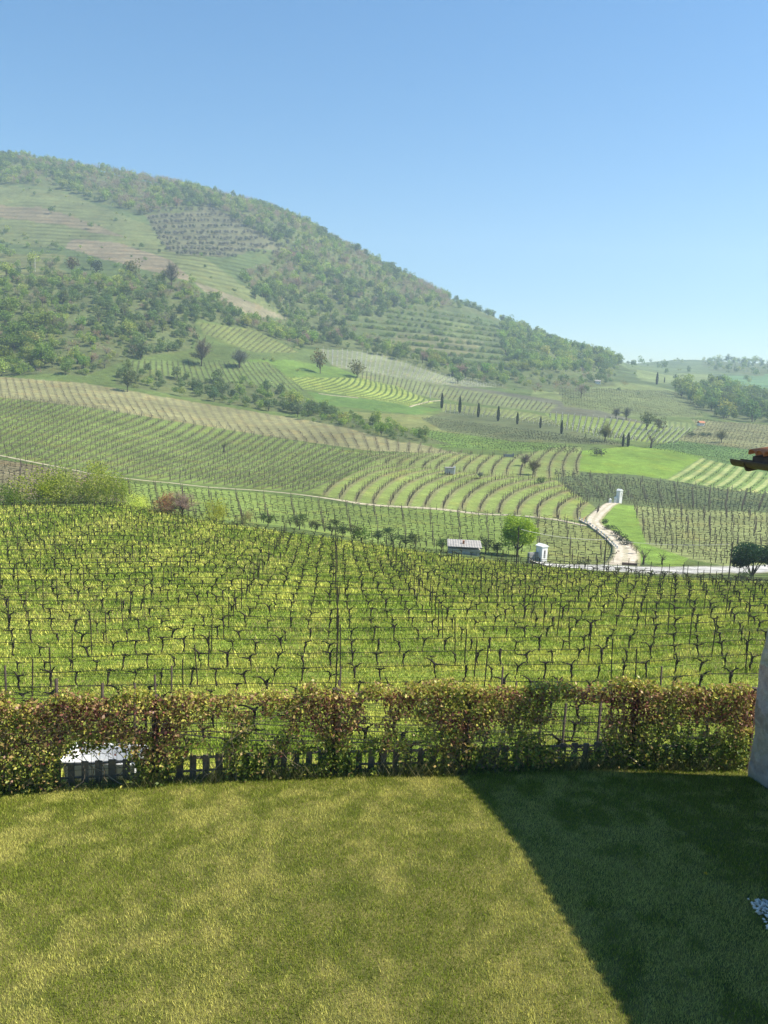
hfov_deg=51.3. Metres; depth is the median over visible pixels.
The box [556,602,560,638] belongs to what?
trellis post
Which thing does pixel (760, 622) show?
grapevine
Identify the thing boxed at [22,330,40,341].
leafy tree
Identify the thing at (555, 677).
grapevine
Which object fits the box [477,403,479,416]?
cypress
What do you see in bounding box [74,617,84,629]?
grapevine
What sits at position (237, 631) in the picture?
grapevine
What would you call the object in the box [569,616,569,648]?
trellis post
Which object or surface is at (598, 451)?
meadow bush
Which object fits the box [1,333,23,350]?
leafy tree
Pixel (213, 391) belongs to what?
dense tree
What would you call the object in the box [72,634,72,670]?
trellis post
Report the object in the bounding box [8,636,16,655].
grapevine
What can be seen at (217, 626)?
grapevine
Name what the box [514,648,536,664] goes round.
grapevine
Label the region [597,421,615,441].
budding tree
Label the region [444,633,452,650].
grapevine
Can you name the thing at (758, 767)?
house wing
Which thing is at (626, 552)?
dirt road
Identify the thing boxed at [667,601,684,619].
grapevine
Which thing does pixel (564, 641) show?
grapevine
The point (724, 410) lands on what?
dense tree
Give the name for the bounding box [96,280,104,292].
dense tree
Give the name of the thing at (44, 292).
dense tree
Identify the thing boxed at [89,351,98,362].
bare tree
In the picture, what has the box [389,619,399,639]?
grapevine
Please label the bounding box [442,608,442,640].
trellis post
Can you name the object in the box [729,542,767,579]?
evergreen tree
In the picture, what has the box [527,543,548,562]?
wayside shrine
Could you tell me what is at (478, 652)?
grapevine
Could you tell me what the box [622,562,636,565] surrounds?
retaining wall
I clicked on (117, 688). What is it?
grapevine
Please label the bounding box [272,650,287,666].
grapevine
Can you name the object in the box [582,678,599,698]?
grapevine
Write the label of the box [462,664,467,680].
grapevine
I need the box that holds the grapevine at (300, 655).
[296,651,303,666]
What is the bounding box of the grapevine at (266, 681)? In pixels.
[253,671,274,691]
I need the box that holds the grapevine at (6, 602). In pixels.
[0,594,11,610]
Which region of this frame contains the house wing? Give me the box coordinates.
[730,447,767,787]
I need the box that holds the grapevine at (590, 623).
[581,618,599,638]
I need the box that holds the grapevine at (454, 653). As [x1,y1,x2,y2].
[448,647,456,666]
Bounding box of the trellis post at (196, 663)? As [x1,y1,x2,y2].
[194,645,197,684]
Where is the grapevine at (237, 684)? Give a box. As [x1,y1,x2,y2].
[228,680,244,692]
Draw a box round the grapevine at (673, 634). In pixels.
[662,629,679,642]
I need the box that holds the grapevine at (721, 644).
[710,636,726,654]
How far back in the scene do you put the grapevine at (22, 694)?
29.12 m
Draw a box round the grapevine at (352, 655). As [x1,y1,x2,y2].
[346,645,358,663]
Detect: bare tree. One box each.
[24,294,34,303]
[39,297,47,306]
[44,258,53,267]
[49,315,63,326]
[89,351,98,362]
[100,345,112,353]
[101,355,109,367]
[143,320,154,329]
[158,312,170,324]
[162,260,179,285]
[173,197,182,208]
[189,335,212,365]
[231,348,251,367]
[301,330,311,344]
[322,318,331,327]
[420,351,428,362]
[574,383,586,395]
[611,407,621,415]
[621,407,631,419]
[638,548,649,564]
[645,432,655,447]
[658,552,666,564]
[714,429,727,442]
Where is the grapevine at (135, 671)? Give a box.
[123,663,145,682]
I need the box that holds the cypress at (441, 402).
[440,393,443,407]
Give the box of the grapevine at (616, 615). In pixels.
[612,611,622,626]
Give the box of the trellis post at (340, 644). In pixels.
[340,624,340,665]
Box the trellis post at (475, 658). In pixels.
[473,638,477,681]
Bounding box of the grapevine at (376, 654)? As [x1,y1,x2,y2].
[372,650,383,664]
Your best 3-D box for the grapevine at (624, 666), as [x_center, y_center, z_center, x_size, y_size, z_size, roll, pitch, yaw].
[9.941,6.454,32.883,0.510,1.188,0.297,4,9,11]
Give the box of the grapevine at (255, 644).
[252,638,263,653]
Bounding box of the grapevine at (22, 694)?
[10,688,36,701]
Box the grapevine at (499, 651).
[498,648,502,664]
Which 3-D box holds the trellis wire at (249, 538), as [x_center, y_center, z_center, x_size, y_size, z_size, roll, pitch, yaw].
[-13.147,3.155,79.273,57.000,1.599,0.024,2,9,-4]
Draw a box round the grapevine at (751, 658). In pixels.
[747,650,760,668]
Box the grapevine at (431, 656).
[425,652,436,666]
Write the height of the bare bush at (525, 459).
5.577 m
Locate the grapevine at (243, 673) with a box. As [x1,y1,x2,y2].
[231,665,252,682]
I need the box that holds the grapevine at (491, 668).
[484,661,493,681]
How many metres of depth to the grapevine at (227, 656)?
34.55 m
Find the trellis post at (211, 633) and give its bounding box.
[211,618,212,651]
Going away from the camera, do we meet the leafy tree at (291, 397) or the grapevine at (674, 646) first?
the grapevine at (674, 646)
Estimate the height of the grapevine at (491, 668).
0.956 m
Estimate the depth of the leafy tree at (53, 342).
407.70 m
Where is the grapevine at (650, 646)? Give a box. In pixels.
[641,638,656,658]
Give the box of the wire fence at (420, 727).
[0,684,756,789]
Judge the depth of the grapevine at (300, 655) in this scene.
34.66 m
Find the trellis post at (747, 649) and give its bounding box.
[745,631,749,669]
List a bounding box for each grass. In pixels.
[0,503,767,776]
[0,744,748,795]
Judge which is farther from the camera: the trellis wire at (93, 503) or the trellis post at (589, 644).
the trellis wire at (93, 503)
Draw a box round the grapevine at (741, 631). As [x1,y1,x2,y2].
[735,625,745,641]
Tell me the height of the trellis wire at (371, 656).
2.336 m
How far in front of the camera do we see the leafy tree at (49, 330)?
425.19 m
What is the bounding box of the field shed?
[445,466,455,474]
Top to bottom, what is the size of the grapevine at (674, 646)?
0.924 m
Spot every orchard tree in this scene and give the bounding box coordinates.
[258,512,275,525]
[287,513,307,529]
[309,519,323,532]
[322,519,340,534]
[336,523,350,537]
[346,524,362,535]
[372,530,384,542]
[382,527,403,544]
[398,531,415,546]
[409,533,423,548]
[437,536,450,551]
[478,536,499,553]
[492,542,505,555]
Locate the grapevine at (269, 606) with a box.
[261,600,274,615]
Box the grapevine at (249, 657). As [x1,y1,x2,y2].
[235,649,258,665]
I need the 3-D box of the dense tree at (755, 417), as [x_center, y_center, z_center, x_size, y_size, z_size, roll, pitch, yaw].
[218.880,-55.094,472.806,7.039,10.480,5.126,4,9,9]
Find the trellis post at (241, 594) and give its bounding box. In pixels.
[241,579,241,609]
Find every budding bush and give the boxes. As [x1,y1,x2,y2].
[39,455,100,503]
[68,459,123,502]
[95,470,134,505]
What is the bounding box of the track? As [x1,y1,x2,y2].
[0,455,586,525]
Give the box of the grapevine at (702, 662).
[690,656,714,672]
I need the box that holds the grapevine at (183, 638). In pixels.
[172,633,191,651]
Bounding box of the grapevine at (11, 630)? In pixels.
[0,625,14,640]
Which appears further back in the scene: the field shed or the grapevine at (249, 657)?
the field shed
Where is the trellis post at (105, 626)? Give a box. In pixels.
[105,610,106,642]
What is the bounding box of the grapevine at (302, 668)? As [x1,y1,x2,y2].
[299,664,310,683]
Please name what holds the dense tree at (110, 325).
on the terrain at (24, 208)
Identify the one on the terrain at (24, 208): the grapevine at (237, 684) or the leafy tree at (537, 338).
the leafy tree at (537, 338)
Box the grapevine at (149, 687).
[147,682,161,696]
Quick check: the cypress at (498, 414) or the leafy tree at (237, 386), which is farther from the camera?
the leafy tree at (237, 386)
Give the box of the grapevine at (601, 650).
[594,643,611,662]
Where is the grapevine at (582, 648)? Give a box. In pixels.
[574,645,588,663]
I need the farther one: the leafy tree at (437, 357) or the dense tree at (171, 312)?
the leafy tree at (437, 357)
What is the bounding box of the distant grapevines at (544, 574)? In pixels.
[0,324,767,764]
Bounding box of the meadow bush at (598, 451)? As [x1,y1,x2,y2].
[588,447,606,455]
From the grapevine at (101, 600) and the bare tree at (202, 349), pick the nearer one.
the grapevine at (101, 600)
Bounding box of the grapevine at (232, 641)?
[227,639,235,652]
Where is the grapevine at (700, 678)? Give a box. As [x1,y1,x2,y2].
[699,666,711,686]
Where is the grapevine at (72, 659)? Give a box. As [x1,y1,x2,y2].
[65,654,75,669]
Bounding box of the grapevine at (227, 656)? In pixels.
[216,646,235,668]
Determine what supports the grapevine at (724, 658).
hanging from the trellis wire at (371, 656)
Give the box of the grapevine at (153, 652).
[139,650,154,668]
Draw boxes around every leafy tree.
[0,261,12,277]
[0,293,22,310]
[0,298,13,311]
[0,309,14,325]
[0,336,11,346]
[0,345,13,359]
[0,357,9,375]
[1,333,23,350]
[4,320,17,333]
[7,268,19,277]
[7,321,35,345]
[17,282,28,292]
[17,360,29,369]
[20,332,35,345]
[20,345,32,354]
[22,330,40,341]
[23,312,33,323]
[23,351,35,366]
[26,251,40,266]
[30,307,52,326]
[30,338,52,367]
[35,325,46,334]
[36,329,44,339]
[43,349,59,366]
[45,311,59,324]
[45,325,54,333]
[48,337,60,346]
[54,304,66,311]
[59,361,72,374]
[71,351,82,363]
[74,316,85,327]
[77,355,89,367]
[85,331,95,346]
[86,256,95,266]
[94,321,103,332]
[122,319,136,331]
[123,368,138,391]
[125,270,134,281]
[160,269,167,279]
[226,306,239,313]
[233,381,244,393]
[240,313,251,325]
[260,282,269,297]
[283,391,295,401]
[286,283,296,295]
[293,390,302,399]
[295,252,304,262]
[298,259,310,270]
[306,329,318,344]
[333,283,344,294]
[337,412,348,419]
[371,409,380,421]
[374,280,385,293]
[374,421,389,433]
[429,350,441,361]
[449,363,457,375]
[482,363,494,373]
[497,330,508,338]
[505,335,516,347]
[511,343,520,349]
[531,333,541,343]
[540,344,550,353]
[550,356,561,370]
[560,355,572,371]
[565,351,574,360]
[569,359,579,369]
[639,411,656,429]
[653,416,666,429]
[671,375,687,395]
[683,374,694,381]
[692,393,702,405]
[708,378,723,386]
[715,388,728,399]
[717,397,737,417]
[735,388,750,398]
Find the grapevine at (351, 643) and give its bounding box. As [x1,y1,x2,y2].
[343,636,360,653]
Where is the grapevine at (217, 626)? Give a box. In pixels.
[209,623,221,639]
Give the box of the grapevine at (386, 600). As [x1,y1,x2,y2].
[379,596,392,611]
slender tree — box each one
[159,318,166,332]
[321,274,325,285]
[498,362,504,371]
[502,340,508,353]
[514,349,521,359]
[689,383,700,402]
[695,387,703,397]
[704,390,710,404]
[707,374,716,382]
[720,374,727,385]
[730,379,738,388]
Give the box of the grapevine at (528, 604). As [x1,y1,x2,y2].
[516,602,534,619]
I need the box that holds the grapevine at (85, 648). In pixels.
[79,643,95,657]
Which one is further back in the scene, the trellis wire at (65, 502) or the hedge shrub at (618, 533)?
the hedge shrub at (618, 533)
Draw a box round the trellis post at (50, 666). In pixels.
[49,647,51,689]
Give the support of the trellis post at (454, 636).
on the terrain at (24, 208)
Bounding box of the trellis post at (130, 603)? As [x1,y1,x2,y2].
[130,589,130,618]
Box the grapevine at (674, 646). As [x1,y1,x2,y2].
[669,643,680,659]
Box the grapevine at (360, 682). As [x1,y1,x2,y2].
[354,677,364,698]
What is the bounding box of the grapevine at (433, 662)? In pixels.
[423,653,446,677]
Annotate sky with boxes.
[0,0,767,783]
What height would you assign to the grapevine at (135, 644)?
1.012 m
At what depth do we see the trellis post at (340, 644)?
34.76 m
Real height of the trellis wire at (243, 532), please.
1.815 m
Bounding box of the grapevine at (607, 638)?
[606,630,615,647]
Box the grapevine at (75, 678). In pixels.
[68,667,83,688]
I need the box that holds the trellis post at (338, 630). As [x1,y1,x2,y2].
[337,615,338,643]
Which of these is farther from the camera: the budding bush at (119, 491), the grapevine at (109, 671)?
the budding bush at (119, 491)
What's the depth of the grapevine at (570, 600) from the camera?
48.05 m
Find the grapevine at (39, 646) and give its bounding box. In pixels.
[33,641,50,656]
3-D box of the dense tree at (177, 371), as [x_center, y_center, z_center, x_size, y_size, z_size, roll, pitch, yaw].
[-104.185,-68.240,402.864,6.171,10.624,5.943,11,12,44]
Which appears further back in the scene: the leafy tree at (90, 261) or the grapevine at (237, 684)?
the leafy tree at (90, 261)
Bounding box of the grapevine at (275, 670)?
[269,664,283,682]
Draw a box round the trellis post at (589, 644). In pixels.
[587,626,591,663]
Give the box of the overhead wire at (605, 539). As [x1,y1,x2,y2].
[521,529,722,544]
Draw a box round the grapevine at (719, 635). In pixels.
[712,628,721,643]
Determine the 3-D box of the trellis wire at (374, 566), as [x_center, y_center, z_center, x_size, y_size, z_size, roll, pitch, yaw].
[0.956,4.320,62.536,67.500,1.408,0.024,2,9,-4]
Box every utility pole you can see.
[516,527,518,560]
[603,538,606,570]
[728,542,734,578]
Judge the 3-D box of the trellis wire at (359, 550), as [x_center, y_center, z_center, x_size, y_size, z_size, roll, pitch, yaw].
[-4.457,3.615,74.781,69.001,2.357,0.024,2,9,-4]
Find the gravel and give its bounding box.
[747,898,767,928]
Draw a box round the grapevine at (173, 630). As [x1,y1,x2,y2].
[164,624,184,635]
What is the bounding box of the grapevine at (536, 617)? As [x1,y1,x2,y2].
[534,609,542,627]
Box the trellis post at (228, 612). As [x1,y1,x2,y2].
[228,597,228,628]
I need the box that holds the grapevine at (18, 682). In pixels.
[10,667,29,689]
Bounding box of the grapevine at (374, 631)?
[371,624,379,640]
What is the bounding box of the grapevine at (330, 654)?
[319,646,335,667]
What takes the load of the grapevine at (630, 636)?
hanging from the trellis wire at (369, 630)
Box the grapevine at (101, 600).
[91,595,105,610]
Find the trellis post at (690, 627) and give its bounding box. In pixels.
[689,612,692,644]
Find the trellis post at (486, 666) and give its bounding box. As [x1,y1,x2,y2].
[483,645,488,696]
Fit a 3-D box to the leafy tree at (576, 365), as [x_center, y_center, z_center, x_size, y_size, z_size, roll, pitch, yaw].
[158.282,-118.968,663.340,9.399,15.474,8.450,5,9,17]
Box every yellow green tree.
[123,258,140,274]
[347,359,366,377]
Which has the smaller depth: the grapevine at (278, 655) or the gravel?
the gravel
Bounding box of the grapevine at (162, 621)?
[155,615,171,627]
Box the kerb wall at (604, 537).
[579,517,617,548]
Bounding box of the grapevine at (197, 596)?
[188,590,202,607]
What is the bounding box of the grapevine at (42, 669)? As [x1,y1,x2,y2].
[39,663,58,688]
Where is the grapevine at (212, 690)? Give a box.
[202,686,216,694]
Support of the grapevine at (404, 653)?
hanging from the trellis wire at (384, 642)
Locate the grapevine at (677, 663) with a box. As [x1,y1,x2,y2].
[673,652,683,674]
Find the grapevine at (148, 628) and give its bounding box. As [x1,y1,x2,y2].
[142,623,157,641]
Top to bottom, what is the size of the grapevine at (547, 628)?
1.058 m
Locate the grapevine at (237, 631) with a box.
[231,627,245,638]
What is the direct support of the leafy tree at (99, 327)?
on the terrain at (24, 208)
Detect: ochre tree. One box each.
[64,256,79,270]
[310,348,326,373]
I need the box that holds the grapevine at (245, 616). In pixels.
[236,608,251,626]
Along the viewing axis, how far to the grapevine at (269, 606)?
44.45 m
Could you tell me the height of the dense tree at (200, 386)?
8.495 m
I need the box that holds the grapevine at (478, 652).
[476,645,485,663]
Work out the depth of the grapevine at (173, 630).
39.28 m
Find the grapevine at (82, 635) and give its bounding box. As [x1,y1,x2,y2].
[72,629,89,641]
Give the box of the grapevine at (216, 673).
[207,665,223,685]
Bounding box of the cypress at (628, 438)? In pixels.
[627,433,629,446]
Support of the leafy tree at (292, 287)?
on the terrain at (24, 208)
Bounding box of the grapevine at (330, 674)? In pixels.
[323,667,339,680]
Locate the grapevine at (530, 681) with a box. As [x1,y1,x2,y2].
[520,671,544,698]
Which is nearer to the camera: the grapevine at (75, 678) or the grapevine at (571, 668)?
the grapevine at (75, 678)
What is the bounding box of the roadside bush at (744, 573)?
[739,568,752,579]
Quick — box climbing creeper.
[0,675,756,795]
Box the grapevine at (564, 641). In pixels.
[561,636,572,650]
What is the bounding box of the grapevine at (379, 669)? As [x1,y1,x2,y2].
[374,665,386,680]
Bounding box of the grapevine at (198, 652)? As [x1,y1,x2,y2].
[188,644,209,667]
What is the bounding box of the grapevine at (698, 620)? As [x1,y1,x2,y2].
[692,616,701,632]
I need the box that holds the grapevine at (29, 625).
[23,618,34,630]
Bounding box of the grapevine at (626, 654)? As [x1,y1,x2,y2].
[620,645,628,661]
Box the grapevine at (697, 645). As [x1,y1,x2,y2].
[691,641,704,657]
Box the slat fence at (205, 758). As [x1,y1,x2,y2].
[1,742,744,787]
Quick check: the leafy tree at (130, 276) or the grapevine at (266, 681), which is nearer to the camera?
the grapevine at (266, 681)
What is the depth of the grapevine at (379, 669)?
32.43 m
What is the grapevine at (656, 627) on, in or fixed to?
hanging from the trellis wire at (387, 627)
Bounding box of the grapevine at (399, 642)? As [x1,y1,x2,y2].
[393,638,400,653]
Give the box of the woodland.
[0,149,767,441]
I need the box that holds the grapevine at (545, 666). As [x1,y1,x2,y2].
[537,658,555,680]
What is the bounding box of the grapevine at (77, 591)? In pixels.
[72,586,82,601]
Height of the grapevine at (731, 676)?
1.144 m
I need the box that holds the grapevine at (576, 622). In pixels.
[567,615,586,627]
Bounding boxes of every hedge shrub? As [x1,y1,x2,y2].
[602,524,616,529]
[611,528,623,535]
[614,534,628,540]
[619,538,631,544]
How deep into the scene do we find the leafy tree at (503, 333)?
758.74 m
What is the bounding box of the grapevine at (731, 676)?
[721,664,743,688]
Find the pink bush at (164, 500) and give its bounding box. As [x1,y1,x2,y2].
[149,491,177,514]
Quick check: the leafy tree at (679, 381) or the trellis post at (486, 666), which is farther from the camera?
the leafy tree at (679, 381)
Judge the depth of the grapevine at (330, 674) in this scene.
32.30 m
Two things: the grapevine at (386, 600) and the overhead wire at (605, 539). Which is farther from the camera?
the overhead wire at (605, 539)
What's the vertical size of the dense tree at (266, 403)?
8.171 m
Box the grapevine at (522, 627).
[513,622,528,639]
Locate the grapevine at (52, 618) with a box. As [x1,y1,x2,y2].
[45,614,57,631]
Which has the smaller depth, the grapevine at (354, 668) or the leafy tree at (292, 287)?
the grapevine at (354, 668)
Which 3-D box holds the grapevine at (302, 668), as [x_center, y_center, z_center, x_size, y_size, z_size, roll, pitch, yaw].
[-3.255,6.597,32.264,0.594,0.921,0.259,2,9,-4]
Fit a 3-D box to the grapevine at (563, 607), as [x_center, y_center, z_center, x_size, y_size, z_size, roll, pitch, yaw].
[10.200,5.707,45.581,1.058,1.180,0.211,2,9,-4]
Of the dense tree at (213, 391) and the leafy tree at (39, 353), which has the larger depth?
the leafy tree at (39, 353)
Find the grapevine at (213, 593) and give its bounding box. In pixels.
[209,591,222,606]
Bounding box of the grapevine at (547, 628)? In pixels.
[546,622,554,638]
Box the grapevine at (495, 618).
[490,612,503,629]
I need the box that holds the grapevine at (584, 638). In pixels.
[580,632,588,650]
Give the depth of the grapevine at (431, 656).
34.97 m
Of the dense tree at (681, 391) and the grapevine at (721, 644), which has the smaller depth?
the grapevine at (721, 644)
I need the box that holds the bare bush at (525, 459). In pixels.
[518,453,530,462]
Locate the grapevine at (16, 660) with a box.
[10,656,26,672]
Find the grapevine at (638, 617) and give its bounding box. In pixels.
[635,611,641,625]
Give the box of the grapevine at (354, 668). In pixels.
[346,660,366,683]
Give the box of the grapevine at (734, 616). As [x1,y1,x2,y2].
[727,610,742,623]
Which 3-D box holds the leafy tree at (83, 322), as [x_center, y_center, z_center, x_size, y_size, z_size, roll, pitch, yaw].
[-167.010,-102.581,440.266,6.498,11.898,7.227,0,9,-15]
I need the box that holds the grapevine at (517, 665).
[511,660,527,678]
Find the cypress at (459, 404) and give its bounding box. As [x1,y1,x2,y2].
[458,396,461,412]
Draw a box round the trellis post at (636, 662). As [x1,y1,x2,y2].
[635,648,636,676]
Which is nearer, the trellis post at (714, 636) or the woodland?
the trellis post at (714, 636)
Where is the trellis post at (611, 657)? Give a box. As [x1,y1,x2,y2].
[610,638,612,678]
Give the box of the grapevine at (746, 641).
[738,636,756,653]
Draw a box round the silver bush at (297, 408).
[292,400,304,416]
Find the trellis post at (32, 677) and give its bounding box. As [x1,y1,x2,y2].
[31,659,33,697]
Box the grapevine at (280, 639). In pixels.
[270,631,287,654]
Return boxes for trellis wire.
[0,517,413,545]
[0,520,681,573]
[0,531,693,573]
[0,566,767,588]
[0,577,761,597]
[0,584,767,602]
[0,599,767,619]
[0,613,767,642]
[0,623,748,657]
[0,636,755,672]
[0,654,757,687]
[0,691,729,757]
[2,547,767,579]
[2,571,767,592]
[2,690,726,739]
[3,502,189,513]
[4,508,239,521]
[4,592,729,609]
[7,503,189,514]
[7,524,451,551]
[7,535,741,575]
[7,674,757,701]
[8,514,366,538]
[8,535,523,561]
[8,683,730,722]
[9,511,260,524]
[9,556,764,582]
[11,605,767,630]
[13,505,206,517]
[15,500,185,512]
[15,543,766,578]
[21,531,517,559]
[22,552,764,580]
[25,527,496,556]
[25,539,757,576]
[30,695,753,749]
[98,561,767,585]
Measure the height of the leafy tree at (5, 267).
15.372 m
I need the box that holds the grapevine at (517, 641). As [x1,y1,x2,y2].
[511,637,524,649]
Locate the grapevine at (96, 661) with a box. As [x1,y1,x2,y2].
[89,658,102,669]
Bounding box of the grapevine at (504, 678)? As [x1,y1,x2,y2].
[489,671,514,688]
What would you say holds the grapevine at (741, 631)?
hanging from the trellis wire at (369, 630)
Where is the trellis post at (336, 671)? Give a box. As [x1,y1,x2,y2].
[335,657,337,686]
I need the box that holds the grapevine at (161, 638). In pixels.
[154,633,169,654]
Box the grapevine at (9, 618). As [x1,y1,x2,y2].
[0,609,19,629]
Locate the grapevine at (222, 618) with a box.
[213,612,230,626]
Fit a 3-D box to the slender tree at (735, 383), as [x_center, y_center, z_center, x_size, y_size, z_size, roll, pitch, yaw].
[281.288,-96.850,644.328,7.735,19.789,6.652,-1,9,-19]
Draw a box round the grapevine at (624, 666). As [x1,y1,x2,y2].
[621,657,632,675]
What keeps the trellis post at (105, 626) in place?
on the terrain at (24, 208)
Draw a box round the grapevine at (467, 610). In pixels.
[462,605,474,619]
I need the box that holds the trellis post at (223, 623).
[222,607,223,639]
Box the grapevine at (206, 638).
[197,631,212,652]
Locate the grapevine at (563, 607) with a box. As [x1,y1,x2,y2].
[555,603,570,619]
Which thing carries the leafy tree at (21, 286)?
on the terrain at (24, 208)
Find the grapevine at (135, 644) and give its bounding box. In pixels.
[128,637,141,655]
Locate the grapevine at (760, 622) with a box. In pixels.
[754,615,764,633]
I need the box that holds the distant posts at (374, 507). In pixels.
[0,397,767,767]
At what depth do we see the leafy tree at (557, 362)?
656.29 m
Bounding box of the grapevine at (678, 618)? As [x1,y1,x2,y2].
[666,614,685,627]
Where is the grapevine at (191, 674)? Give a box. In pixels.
[187,664,199,685]
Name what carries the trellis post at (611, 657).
on the terrain at (24, 208)
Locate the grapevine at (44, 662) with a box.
[37,656,54,669]
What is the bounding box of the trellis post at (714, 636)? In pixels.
[711,616,717,656]
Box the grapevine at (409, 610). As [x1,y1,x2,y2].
[403,606,416,620]
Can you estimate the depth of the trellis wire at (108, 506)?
97.62 m
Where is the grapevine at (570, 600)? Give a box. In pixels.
[564,598,575,611]
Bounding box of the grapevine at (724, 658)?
[721,652,728,670]
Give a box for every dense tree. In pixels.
[27,278,35,289]
[38,278,47,288]
[38,288,53,302]
[42,268,53,276]
[55,290,62,302]
[59,290,68,303]
[68,290,77,300]
[91,260,103,272]
[91,306,103,320]
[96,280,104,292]
[102,318,115,330]
[105,294,112,304]
[111,306,119,315]
[118,283,129,293]
[120,303,128,314]
[122,359,132,368]
[130,342,138,351]
[131,342,147,359]
[132,333,145,343]
[136,322,148,331]
[148,310,160,322]
[149,298,160,307]
[150,304,162,317]
[163,339,172,350]
[167,309,176,322]
[171,366,180,377]
[193,382,204,390]
[207,386,219,401]
[212,369,223,377]
[215,381,226,394]
[250,285,260,298]
[260,379,271,390]
[263,399,273,410]
[270,280,278,290]
[274,382,285,393]
[275,287,285,297]
[306,400,315,409]
[325,300,335,312]
[339,327,348,337]
[348,277,358,287]
[389,295,398,306]
[393,343,403,356]
[402,342,408,349]
[421,425,429,437]
[453,356,463,366]
[454,371,463,381]
[461,365,470,377]
[594,356,603,367]
[615,353,624,364]
[675,382,688,396]
[700,395,708,405]
[707,396,716,410]
[710,392,725,402]
[712,398,718,410]
[716,405,730,418]
[721,386,732,392]
[734,397,745,408]
[741,399,764,421]
[745,387,756,397]
[748,411,760,420]
[749,397,760,404]
[758,397,767,409]
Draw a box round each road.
[530,560,767,574]
[585,501,640,565]
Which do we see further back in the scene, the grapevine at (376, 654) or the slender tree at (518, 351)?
the slender tree at (518, 351)
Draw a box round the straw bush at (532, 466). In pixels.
[522,456,542,474]
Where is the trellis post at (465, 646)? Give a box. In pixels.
[464,629,466,664]
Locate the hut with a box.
[447,539,481,555]
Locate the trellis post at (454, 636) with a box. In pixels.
[454,618,455,651]
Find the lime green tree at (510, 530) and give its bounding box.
[499,513,540,552]
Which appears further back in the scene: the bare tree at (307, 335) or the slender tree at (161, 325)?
the bare tree at (307, 335)
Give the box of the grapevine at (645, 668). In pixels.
[632,657,652,676]
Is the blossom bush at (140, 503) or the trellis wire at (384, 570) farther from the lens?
the blossom bush at (140, 503)
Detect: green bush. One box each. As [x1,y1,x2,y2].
[0,481,33,506]
[5,465,73,504]
[201,497,229,522]
[351,524,370,540]
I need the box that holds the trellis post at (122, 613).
[120,597,123,630]
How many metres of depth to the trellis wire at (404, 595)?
50.07 m
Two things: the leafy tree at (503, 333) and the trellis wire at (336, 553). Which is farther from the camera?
the leafy tree at (503, 333)
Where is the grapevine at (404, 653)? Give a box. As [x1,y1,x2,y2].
[402,646,411,666]
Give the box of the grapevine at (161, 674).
[156,666,164,683]
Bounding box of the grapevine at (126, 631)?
[124,625,131,642]
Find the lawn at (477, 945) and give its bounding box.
[0,761,767,1023]
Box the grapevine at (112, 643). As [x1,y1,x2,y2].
[108,638,121,654]
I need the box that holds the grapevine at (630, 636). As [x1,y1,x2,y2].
[628,629,638,649]
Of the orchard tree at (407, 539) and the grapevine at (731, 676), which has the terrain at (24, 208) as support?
the orchard tree at (407, 539)
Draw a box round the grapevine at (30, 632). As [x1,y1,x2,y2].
[29,628,32,641]
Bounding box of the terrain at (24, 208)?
[0,156,767,781]
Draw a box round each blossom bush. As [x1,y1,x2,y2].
[118,491,154,509]
[236,510,256,524]
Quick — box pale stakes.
[332,348,689,442]
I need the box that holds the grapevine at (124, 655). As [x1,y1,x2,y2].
[119,651,130,670]
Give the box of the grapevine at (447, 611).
[439,603,454,621]
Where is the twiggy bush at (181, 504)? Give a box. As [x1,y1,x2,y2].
[161,490,199,513]
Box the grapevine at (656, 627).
[653,621,665,634]
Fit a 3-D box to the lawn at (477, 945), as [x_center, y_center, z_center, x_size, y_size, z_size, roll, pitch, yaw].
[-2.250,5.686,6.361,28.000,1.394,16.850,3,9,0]
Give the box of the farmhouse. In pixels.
[697,421,704,425]
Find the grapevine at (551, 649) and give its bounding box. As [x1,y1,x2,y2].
[545,648,558,663]
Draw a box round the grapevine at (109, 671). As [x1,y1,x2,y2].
[104,665,116,687]
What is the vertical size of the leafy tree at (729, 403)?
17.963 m
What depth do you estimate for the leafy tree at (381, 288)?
795.60 m
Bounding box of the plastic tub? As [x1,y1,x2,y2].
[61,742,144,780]
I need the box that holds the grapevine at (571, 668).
[560,658,577,679]
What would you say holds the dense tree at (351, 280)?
on the terrain at (24, 208)
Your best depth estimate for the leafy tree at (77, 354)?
391.80 m
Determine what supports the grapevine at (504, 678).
hanging from the trellis wire at (393, 682)
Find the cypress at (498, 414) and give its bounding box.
[497,406,499,420]
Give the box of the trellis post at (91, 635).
[90,619,91,653]
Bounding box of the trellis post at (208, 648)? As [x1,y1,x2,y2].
[208,631,209,668]
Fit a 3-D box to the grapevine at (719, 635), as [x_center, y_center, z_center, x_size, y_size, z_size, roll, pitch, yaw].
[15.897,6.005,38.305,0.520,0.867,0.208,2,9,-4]
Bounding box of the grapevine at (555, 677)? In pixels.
[551,673,565,693]
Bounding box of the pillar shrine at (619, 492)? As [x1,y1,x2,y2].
[616,489,622,502]
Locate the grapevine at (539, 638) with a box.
[529,632,544,651]
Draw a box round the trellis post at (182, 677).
[182,659,183,699]
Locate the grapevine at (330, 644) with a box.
[318,639,339,650]
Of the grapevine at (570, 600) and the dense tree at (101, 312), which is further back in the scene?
the dense tree at (101, 312)
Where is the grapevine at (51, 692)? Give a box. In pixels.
[38,684,59,694]
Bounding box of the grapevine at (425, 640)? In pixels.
[418,634,432,652]
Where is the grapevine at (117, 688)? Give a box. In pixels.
[106,682,129,696]
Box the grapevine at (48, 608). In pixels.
[46,605,56,621]
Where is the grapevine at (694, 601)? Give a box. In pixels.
[687,596,701,610]
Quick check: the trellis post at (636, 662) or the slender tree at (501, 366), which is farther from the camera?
the slender tree at (501, 366)

